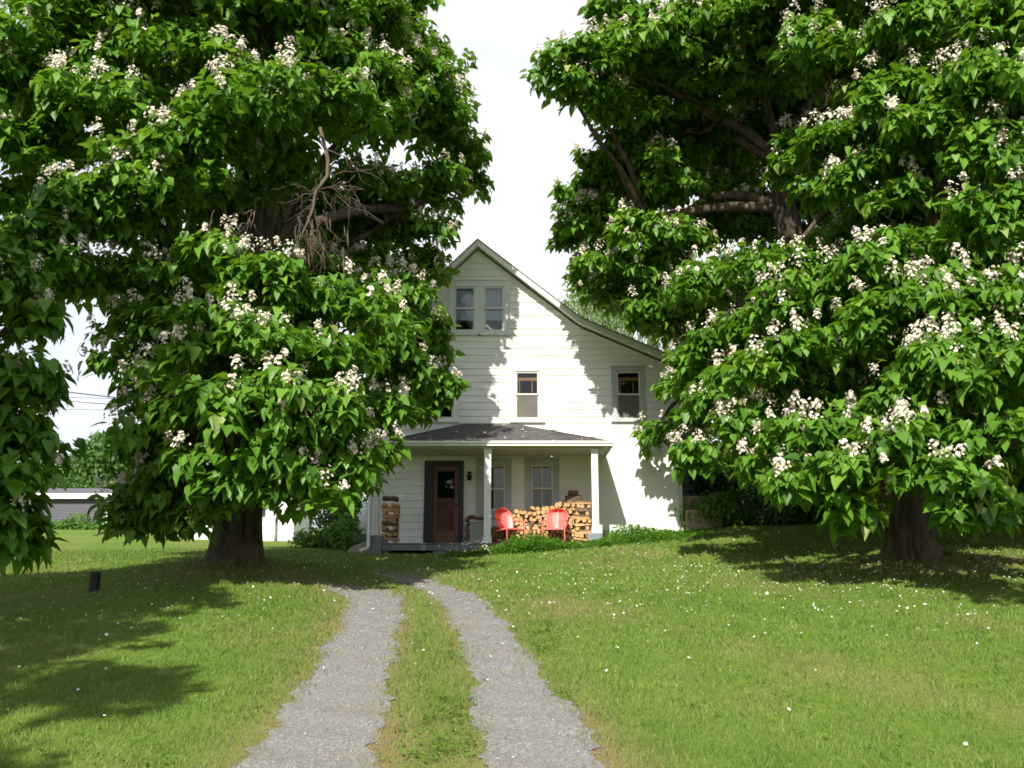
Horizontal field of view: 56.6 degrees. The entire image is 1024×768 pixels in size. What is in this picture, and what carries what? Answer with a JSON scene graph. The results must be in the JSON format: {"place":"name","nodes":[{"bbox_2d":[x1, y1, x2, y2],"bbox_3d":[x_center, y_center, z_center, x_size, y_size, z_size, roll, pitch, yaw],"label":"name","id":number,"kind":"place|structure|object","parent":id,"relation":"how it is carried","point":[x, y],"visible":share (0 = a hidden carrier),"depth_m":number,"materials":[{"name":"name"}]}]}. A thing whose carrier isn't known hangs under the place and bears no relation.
{"place":"outdoors","nodes":[
{"label":"outdoors","id":0,"kind":"place"},
{"bbox_2d":[69,392,114,397],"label":"overhead wire","id":1,"kind":"object","parent":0,"point":[91,394],"visible":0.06,"depth_m":71.41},
{"bbox_2d":[0,0,986,529],"label":"sky","id":2,"kind":"structure","parent":0,"point":[530,146],"materials":[{"name":"white"}]},
{"bbox_2d":[0,515,1023,767],"bbox_3d":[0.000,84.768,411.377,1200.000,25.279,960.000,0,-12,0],"label":"ground","id":3,"kind":"structure","parent":0,"point":[82,540],"depth_m":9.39,"materials":[{"name":"green plant"}]},
{"bbox_2d":[0,243,92,580],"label":"catalpa tree","id":4,"kind":"object","parent":3,"relation":"on","point":[29,438],"visible":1,"depth_m":12.12,"materials":[{"name":"green plant"}]},
{"bbox_2d":[51,519,74,529],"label":"shrub","id":5,"kind":"object","parent":3,"relation":"on","point":[60,525],"visible":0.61,"depth_m":55.96,"materials":[{"name":"green plant"}]},
{"bbox_2d":[31,454,103,487],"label":"deciduous tree","id":6,"kind":"object","parent":3,"relation":"on","point":[68,484],"visible":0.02,"depth_m":80.68,"materials":[{"name":"green plant"}]},
{"bbox_2d":[62,512,91,529],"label":"shrub","id":7,"kind":"object","parent":3,"relation":"on","point":[79,518],"visible":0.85,"depth_m":56.13,"materials":[{"name":"green plant"}]},
{"bbox_2d":[77,521,105,529],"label":"shrub","id":8,"kind":"object","parent":3,"relation":"on","point":[92,526],"visible":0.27,"depth_m":55.92,"materials":[{"name":"green plant"}]},
{"bbox_2d":[89,572,100,591],"bbox_3d":[-6.318,3.041,14.381,0.158,0.395,0.154,0,-12,0],"label":"short post","id":9,"kind":"object","parent":3,"relation":"on","point":[94,581],"visible":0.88,"depth_m":14.34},
{"bbox_2d":[64,429,133,487],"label":"deciduous tree","id":10,"kind":"object","parent":3,"relation":"on","point":[111,470],"visible":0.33,"depth_m":74.18,"materials":[{"name":"green plant"}]},
{"bbox_2d":[36,488,182,529],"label":"shed","id":11,"kind":"structure","parent":3,"relation":"on","point":[70,501],"depth_m":57.70,"materials":[{"name":"grey concrete"}]},
{"bbox_2d":[0,0,494,566],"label":"catalpa tree","id":12,"kind":"object","parent":3,"relation":"on","point":[242,372],"visible":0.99,"depth_m":16.34,"materials":[{"name":"green plant"}]},
{"bbox_2d":[194,462,312,540],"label":"outbuilding","id":13,"kind":"structure","parent":3,"relation":"on","point":[272,531],"depth_m":33.85,"materials":[{"name":"white paint"}]},
{"bbox_2d":[262,506,266,517],"bbox_3d":[-8.877,4.442,33.785,0.319,0.638,0.034,0,-12,0],"label":"window","id":14,"kind":"structure","parent":13,"relation":"in","point":[264,513],"depth_m":33.73,"materials":[{"name":"white paint"}]},
{"bbox_2d":[287,524,328,547],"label":"shrub","id":15,"kind":"object","parent":3,"relation":"on","point":[302,537],"visible":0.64,"depth_m":27.89,"materials":[{"name":"green plant"}]},
{"bbox_2d":[231,584,407,767],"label":"driveway","id":16,"kind":"structure","parent":3,"relation":"on","point":[311,719],"depth_m":7.61,"materials":[{"name":"grey gravel"}]},
{"bbox_2d":[308,501,358,548],"bbox_3d":[-5.034,4.106,27.252,1.685,1.614,1.476,0,-12,0],"label":"shrub","id":17,"kind":"object","parent":3,"relation":"on","point":[325,521],"visible":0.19,"depth_m":26.99,"materials":[{"name":"green plant"}]},
{"bbox_2d":[313,493,367,529],"bbox_3d":[-5.038,3.865,28.786,2.258,2.569,1.798,0,-12,0],"label":"shrub","id":18,"kind":"object","parent":3,"relation":"on","point":[357,500],"visible":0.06,"depth_m":28.65,"materials":[{"name":"green plant"}]},
{"bbox_2d":[321,515,366,549],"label":"shrub","id":19,"kind":"object","parent":3,"relation":"on","point":[340,534],"visible":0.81,"depth_m":25.78,"materials":[{"name":"green plant"}]},
{"bbox_2d":[348,542,366,553],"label":"stone slab","id":20,"kind":"structure","parent":3,"relation":"on","point":[356,548],"depth_m":23.98,"materials":[{"name":"grey stone"}]},
{"bbox_2d":[352,533,366,546],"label":"concrete block","id":21,"kind":"structure","parent":3,"relation":"on","point":[358,536],"depth_m":25.70,"materials":[{"name":"grey concrete"}]},
{"bbox_2d":[359,503,367,532],"bbox_3d":[-4.013,3.702,26.107,0.390,0.829,0.390,0,-12,0],"label":"gas cylinder","id":22,"kind":"object","parent":21,"relation":"on","point":[363,518],"visible":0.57,"depth_m":25.93,"materials":[{"name":"white metal"}]},
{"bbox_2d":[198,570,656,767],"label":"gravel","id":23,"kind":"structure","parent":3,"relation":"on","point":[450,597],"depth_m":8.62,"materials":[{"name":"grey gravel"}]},
{"bbox_2d":[380,571,604,767],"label":"driveway","id":24,"kind":"structure","parent":3,"relation":"on","point":[524,702],"depth_m":7.60,"materials":[{"name":"grey gravel"}]},
{"bbox_2d":[0,569,1023,767],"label":"clover","id":25,"kind":"object","parent":3,"relation":"on","point":[403,727],"visible":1,"depth_m":7.93,"materials":[{"name":"green plant"}]},
{"bbox_2d":[1,527,1023,760],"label":"fallen petals","id":26,"kind":"object","parent":3,"relation":"on","point":[606,670],"visible":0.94,"depth_m":14.65,"materials":[{"name":"white plant"}]},
{"bbox_2d":[42,563,1022,767],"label":"dead leaves","id":27,"kind":"object","parent":3,"relation":"on","point":[496,679],"visible":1,"depth_m":8.54,"materials":[{"name":"brown plant"}]},
{"bbox_2d":[359,238,707,553],"bbox_3d":[1.111,1.227,29.079,10.522,9.469,10.436,0,-12,0],"label":"farmhouse","id":28,"kind":"object","parent":3,"relation":"on","point":[542,367],"visible":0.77,"depth_m":26.04,"materials":[{"name":"white paint"}]},
{"bbox_2d":[428,365,458,422],"bbox_3d":[-1.926,0.274,26.235,0.957,1.615,0.187,0,-12,0],"label":"window","id":29,"kind":"structure","parent":28,"relation":"in","point":[454,418],"depth_m":26.07,"materials":[{"name":"white paint"}]},
{"bbox_2d":[432,466,458,542],"bbox_3d":[-1.784,3.272,25.534,0.679,2.151,0.127,0,-12,0],"label":"door","id":30,"kind":"structure","parent":28,"relation":"in","point":[445,510],"depth_m":25.53,"materials":[{"name":"brown wood"}]},
{"bbox_2d":[448,279,479,335],"bbox_3d":[-1.352,-2.150,26.758,0.932,1.634,0.184,0,-12,0],"label":"window","id":31,"kind":"structure","parent":28,"relation":"in","point":[464,294],"depth_m":26.80,"materials":[{"name":"white paint"}]},
{"bbox_2d":[470,522,483,542],"bbox_3d":[-0.832,3.891,24.660,0.523,0.588,0.370,0,-12,0],"label":"metal bin","id":32,"kind":"object","parent":28,"relation":"on","point":[476,531],"visible":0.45,"depth_m":24.49,"materials":[{"name":"grey metal"}]},
{"bbox_2d":[469,516,483,520],"bbox_3d":[-0.904,3.531,24.918,0.431,0.108,0.100,6,-34,10],"label":"firewood log","id":33,"kind":"object","parent":32,"relation":"on","point":[478,518],"visible":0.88,"depth_m":24.88,"materials":[{"name":"brown wood"}]},
{"bbox_2d":[476,459,511,517],"bbox_3d":[-0.493,2.824,25.688,1.020,1.605,0.195,0,-12,0],"label":"window","id":34,"kind":"structure","parent":28,"relation":"in","point":[501,469],"depth_m":25.70,"materials":[{"name":"grey paint"}]},
{"bbox_2d":[479,279,510,335],"bbox_3d":[-0.485,-2.150,26.758,0.918,1.634,0.184,0,-12,0],"label":"window","id":35,"kind":"structure","parent":28,"relation":"in","point":[494,293],"depth_m":26.78,"materials":[{"name":"white paint"}]},
{"bbox_2d":[493,508,524,542],"bbox_3d":[-0.114,3.592,24.084,0.610,0.927,0.731,9,-15,-37],"label":"lawn chair","id":36,"kind":"object","parent":28,"relation":"on","point":[504,518],"visible":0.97,"depth_m":24.29,"materials":[{"name":"red metal"}]},
{"bbox_2d":[510,365,544,422],"bbox_3d":[0.421,0.277,26.248,0.957,1.615,0.213,0,-12,0],"label":"window","id":37,"kind":"structure","parent":28,"relation":"in","point":[525,407],"depth_m":26.18,"materials":[{"name":"white paint"}]},
{"bbox_2d":[528,523,543,536],"bbox_3d":[0.609,3.792,24.041,0.380,0.520,0.320,0,-12,0],"label":"side table","id":38,"kind":"object","parent":28,"relation":"on","point":[530,524],"visible":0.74,"depth_m":24.17,"materials":[{"name":"red metal"}]},
{"bbox_2d":[523,459,558,517],"bbox_3d":[0.804,2.824,25.688,0.993,1.605,0.195,0,-12,0],"label":"window","id":39,"kind":"structure","parent":28,"relation":"in","point":[539,474],"depth_m":25.75,"materials":[{"name":"grey paint"}]},
{"bbox_2d":[542,508,568,540],"bbox_3d":[1.116,3.594,24.095,0.610,0.927,0.731,-3,-13,14],"label":"lawn chair","id":40,"kind":"object","parent":28,"relation":"on","point":[556,518],"visible":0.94,"depth_m":24.33,"materials":[{"name":"red metal"}]},
{"bbox_2d":[610,366,646,421],"bbox_3d":[3.217,0.284,26.246,0.999,1.573,0.213,0,-12,0],"label":"window","id":41,"kind":"structure","parent":28,"relation":"in","point":[626,407],"depth_m":26.19,"materials":[{"name":"grey paint"}]},
{"bbox_2d":[441,522,719,558],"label":"weeds","id":42,"kind":"object","parent":3,"relation":"on","point":[537,542],"visible":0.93,"depth_m":22.35,"materials":[{"name":"green plant"}]},
{"bbox_2d":[446,540,491,551],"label":"wildflowers","id":43,"kind":"object","parent":42,"relation":"on","point":[470,546],"visible":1,"depth_m":21.84,"materials":[{"name":"white plant"}]},
{"bbox_2d":[558,242,732,354],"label":"willow tree","id":44,"kind":"object","parent":3,"relation":"on","point":[610,322],"visible":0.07,"depth_m":44.23,"materials":[{"name":"green plant"}]},
{"bbox_2d":[519,0,885,520],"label":"catalpa tree","id":45,"kind":"object","parent":3,"relation":"on","point":[702,140],"visible":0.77,"depth_m":23.32,"materials":[{"name":"green plant"}]},
{"bbox_2d":[683,496,735,529],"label":"concrete steps","id":46,"kind":"structure","parent":3,"relation":"on","point":[693,523],"depth_m":25.23,"materials":[{"name":"grey concrete"}]},
{"bbox_2d":[673,487,760,527],"bbox_3d":[5.717,3.377,25.443,2.691,1.248,1.740,3,-13,-14],"label":"shrub","id":47,"kind":"object","parent":3,"relation":"on","point":[728,511],"visible":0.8,"depth_m":25.12,"materials":[{"name":"green plant"}]},
{"bbox_2d":[687,434,762,523],"bbox_3d":[6.354,2.867,27.657,2.597,3.424,2.558,0,-12,0],"label":"bush","id":48,"kind":"object","parent":3,"relation":"on","point":[721,483],"visible":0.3,"depth_m":27.22,"materials":[{"name":"green plant"}]},
{"bbox_2d":[695,429,773,502],"bbox_3d":[7.253,2.573,28.917,3.544,4.757,3.120,0,-12,0],"label":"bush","id":49,"kind":"object","parent":3,"relation":"on","point":[727,470],"depth_m":27.84,"materials":[{"name":"green plant"}]},
{"bbox_2d":[674,220,806,394],"bbox_3d":[9.097,-0.536,32.247,7.509,10.481,8.201,0,-12,0],"label":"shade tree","id":50,"kind":"object","parent":3,"relation":"on","point":[742,296],"visible":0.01,"depth_m":31.68,"materials":[{"name":"green plant"}]},
{"bbox_2d":[724,484,794,525],"bbox_3d":[6.822,3.233,25.463,2.383,1.469,2.079,0,-12,0],"label":"shrub","id":51,"kind":"object","parent":3,"relation":"on","point":[743,493],"visible":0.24,"depth_m":25.26,"materials":[{"name":"green plant"}]},
{"bbox_2d":[754,489,840,526],"bbox_3d":[7.650,3.222,24.422,2.853,1.348,2.298,0,-12,0],"label":"shrub","id":52,"kind":"object","parent":3,"relation":"on","point":[797,515],"visible":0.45,"depth_m":23.94,"materials":[{"name":"green plant"}]},
{"bbox_2d":[767,437,866,491],"bbox_3d":[9.361,2.246,27.664,4.330,4.730,4.008,0,-12,0],"label":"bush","id":53,"kind":"object","parent":3,"relation":"on","point":[780,441],"depth_m":27.02,"materials":[{"name":"green plant"}]},
{"bbox_2d":[657,0,1023,561],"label":"catalpa tree","id":54,"kind":"object","parent":3,"relation":"on","point":[901,357],"visible":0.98,"depth_m":16.45,"materials":[{"name":"green plant"}]},
{"bbox_2d":[878,174,1009,213],"bbox_3d":[13.230,-1.569,28.444,8.775,11.001,7.555,5,-13,-20],"label":"shade tree","id":55,"kind":"object","parent":3,"relation":"on","point":[977,188],"visible":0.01,"depth_m":26.61,"materials":[{"name":"green plant"}]},
{"bbox_2d":[936,462,1023,526],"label":"shrub","id":56,"kind":"object","parent":3,"relation":"on","point":[1019,484],"visible":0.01,"depth_m":20.87,"materials":[{"name":"green plant"}]},
{"bbox_2d":[980,456,1023,507],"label":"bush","id":57,"kind":"object","parent":3,"relation":"on","point":[1022,481],"visible":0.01,"depth_m":24.00,"materials":[{"name":"green plant"}]},
{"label":"firewood log","id":58,"kind":"object","parent":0,"visible":0},
{"bbox_2d":[573,537,586,540],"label":"firewood log","id":59,"kind":"object","parent":58,"relation":"on","point":[579,538],"visible":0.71,"depth_m":24.38,"materials":[{"name":"brown wood"}]},
{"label":"firewood log","id":60,"kind":"object","parent":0,"visible":0},
{"bbox_2d":[575,529,590,533],"bbox_3d":[1.830,3.802,24.466,0.426,0.138,0.140,-2,-15,1],"label":"firewood log","id":61,"kind":"object","parent":60,"relation":"on","point":[581,531],"visible":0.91,"depth_m":24.41,"materials":[{"name":"brown wood"}]},
{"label":"firewood log","id":62,"kind":"object","parent":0,"visible":0},
{"bbox_2d":[575,523,591,526],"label":"firewood log","id":63,"kind":"object","parent":62,"relation":"on","point":[583,524],"visible":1,"depth_m":24.45,"materials":[{"name":"brown wood"}]},
{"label":"firewood log","id":64,"kind":"object","parent":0,"visible":0},
{"bbox_2d":[573,514,589,519],"bbox_3d":[1.795,3.435,24.544,0.426,0.140,0.142,1,-8,4],"label":"firewood log","id":65,"kind":"object","parent":64,"relation":"on","point":[581,516],"visible":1,"depth_m":24.49,"materials":[{"name":"brown wood"}]},
{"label":"firewood log","id":66,"kind":"object","parent":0,"visible":0},
{"bbox_2d":[574,508,590,511],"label":"firewood log","id":67,"kind":"object","parent":66,"relation":"on","point":[582,509],"visible":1,"depth_m":24.52,"materials":[{"name":"brown wood"}]},
{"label":"firewood log","id":68,"kind":"object","parent":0,"visible":0},
{"bbox_2d":[574,500,590,504],"bbox_3d":[1.836,3.075,24.631,0.429,0.119,0.140,0,-12,-3],"label":"firewood log","id":69,"kind":"object","parent":68,"relation":"on","point":[585,502],"visible":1,"depth_m":24.58,"materials":[{"name":"brown wood"}]},
{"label":"firewood log","id":70,"kind":"object","parent":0,"visible":0},
{"bbox_2d":[384,537,397,541],"bbox_3d":[-3.119,3.940,24.186,0.430,0.100,0.146,4,-11,8],"label":"firewood log","id":71,"kind":"object","parent":70,"relation":"on","point":[390,538],"visible":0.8,"depth_m":24.13,"materials":[{"name":"brown wood"}]},
{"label":"firewood log","id":72,"kind":"object","parent":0,"visible":0},
{"bbox_2d":[382,530,398,532],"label":"firewood log","id":73,"kind":"object","parent":72,"relation":"on","point":[390,531],"visible":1,"depth_m":24.16,"materials":[{"name":"brown wood"}]},
{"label":"firewood log","id":74,"kind":"object","parent":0,"visible":0},
{"bbox_2d":[382,521,397,527],"bbox_3d":[-3.116,3.574,24.262,0.428,0.112,0.107,12,-13,3],"label":"firewood log","id":75,"kind":"object","parent":74,"relation":"on","point":[389,523],"visible":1,"depth_m":24.22,"materials":[{"name":"brown wood"}]},
{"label":"firewood log","id":76,"kind":"object","parent":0,"visible":0},
{"bbox_2d":[382,514,398,517],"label":"firewood log","id":77,"kind":"object","parent":76,"relation":"on","point":[389,516],"visible":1,"depth_m":24.27,"materials":[{"name":"brown wood"}]},
{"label":"firewood log","id":78,"kind":"object","parent":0,"visible":0},
{"bbox_2d":[382,507,398,510],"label":"firewood log","id":79,"kind":"object","parent":78,"relation":"on","point":[390,508],"visible":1,"depth_m":24.29,"materials":[{"name":"brown wood"}]},
{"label":"firewood log","id":80,"kind":"object","parent":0,"visible":0},
{"bbox_2d":[565,495,581,500],"bbox_3d":[1.601,2.986,24.886,0.431,0.162,0.149,-5,-13,20],"label":"firewood log","id":81,"kind":"object","parent":80,"relation":"on","point":[574,497],"visible":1,"depth_m":24.82,"materials":[{"name":"brown wood"}]},
{"bbox_2d":[568,490,577,495],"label":"firewood log","id":82,"kind":"object","parent":81,"relation":"on","point":[572,492],"visible":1,"depth_m":24.91,"materials":[{"name":"brown wood"}]},
{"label":"firewood log","id":83,"kind":"object","parent":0,"visible":0},
{"bbox_2d":[382,496,398,501],"bbox_3d":[-3.135,2.949,24.521,0.428,0.132,0.213,4,-30,-7],"label":"firewood log","id":84,"kind":"object","parent":83,"relation":"on","point":[390,498],"visible":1,"depth_m":24.48,"materials":[{"name":"brown wood"}]}
]}

